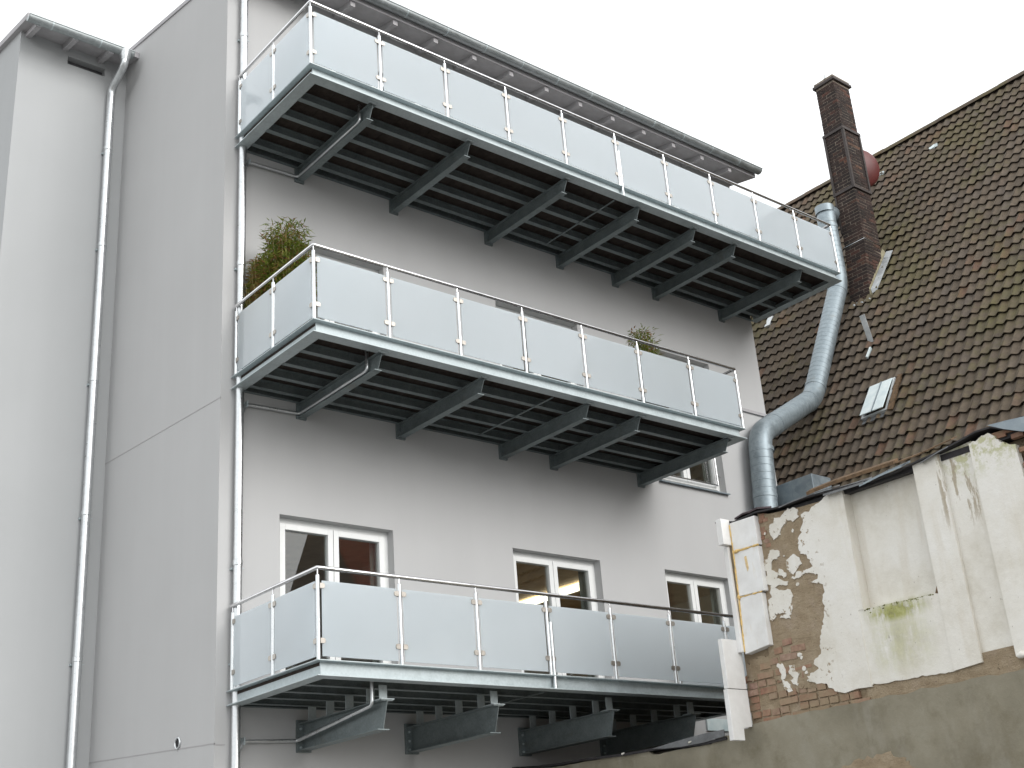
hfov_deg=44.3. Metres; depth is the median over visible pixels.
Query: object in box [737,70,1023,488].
neighbour house
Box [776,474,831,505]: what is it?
vent box
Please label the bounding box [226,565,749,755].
balcony
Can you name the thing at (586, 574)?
window
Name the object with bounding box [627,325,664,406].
bamboo plant
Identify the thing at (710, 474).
window
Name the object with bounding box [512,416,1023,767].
old outbuilding
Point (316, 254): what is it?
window
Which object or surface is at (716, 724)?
sign board
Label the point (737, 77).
sky
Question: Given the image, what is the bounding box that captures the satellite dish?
[863,150,879,186]
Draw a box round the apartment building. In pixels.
[89,0,776,767]
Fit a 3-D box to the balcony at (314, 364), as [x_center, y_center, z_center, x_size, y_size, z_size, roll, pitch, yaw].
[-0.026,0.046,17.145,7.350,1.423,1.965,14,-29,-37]
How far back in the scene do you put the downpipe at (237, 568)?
15.19 m
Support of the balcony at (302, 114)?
attached to the apartment building
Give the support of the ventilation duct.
on the masonry pier
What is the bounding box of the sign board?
[706,719,728,730]
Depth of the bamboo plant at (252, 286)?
15.82 m
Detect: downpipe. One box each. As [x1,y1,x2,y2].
[66,48,131,767]
[228,0,249,767]
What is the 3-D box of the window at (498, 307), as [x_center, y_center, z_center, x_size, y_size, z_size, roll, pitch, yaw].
[0.383,-0.118,19.320,1.830,2.040,0.217,14,-29,-37]
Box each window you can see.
[280,518,391,671]
[285,246,379,333]
[332,70,420,105]
[496,306,576,384]
[513,551,604,677]
[650,352,730,494]
[665,572,729,715]
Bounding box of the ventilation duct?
[749,203,846,507]
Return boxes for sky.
[0,0,1023,207]
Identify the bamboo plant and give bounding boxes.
[243,255,278,363]
[253,216,316,344]
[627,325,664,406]
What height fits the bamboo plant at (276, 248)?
2.071 m
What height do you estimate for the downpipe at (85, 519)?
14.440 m
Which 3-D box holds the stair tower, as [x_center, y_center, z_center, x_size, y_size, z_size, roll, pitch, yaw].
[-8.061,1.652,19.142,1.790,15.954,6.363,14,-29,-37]
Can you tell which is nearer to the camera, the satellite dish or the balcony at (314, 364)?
the balcony at (314, 364)
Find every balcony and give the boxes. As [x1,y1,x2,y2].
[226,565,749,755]
[231,243,746,487]
[234,0,842,322]
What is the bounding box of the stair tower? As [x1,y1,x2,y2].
[0,12,138,767]
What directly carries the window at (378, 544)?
in the apartment building
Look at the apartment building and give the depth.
17.30 m
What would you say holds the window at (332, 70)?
in the apartment building
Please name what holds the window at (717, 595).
in the apartment building

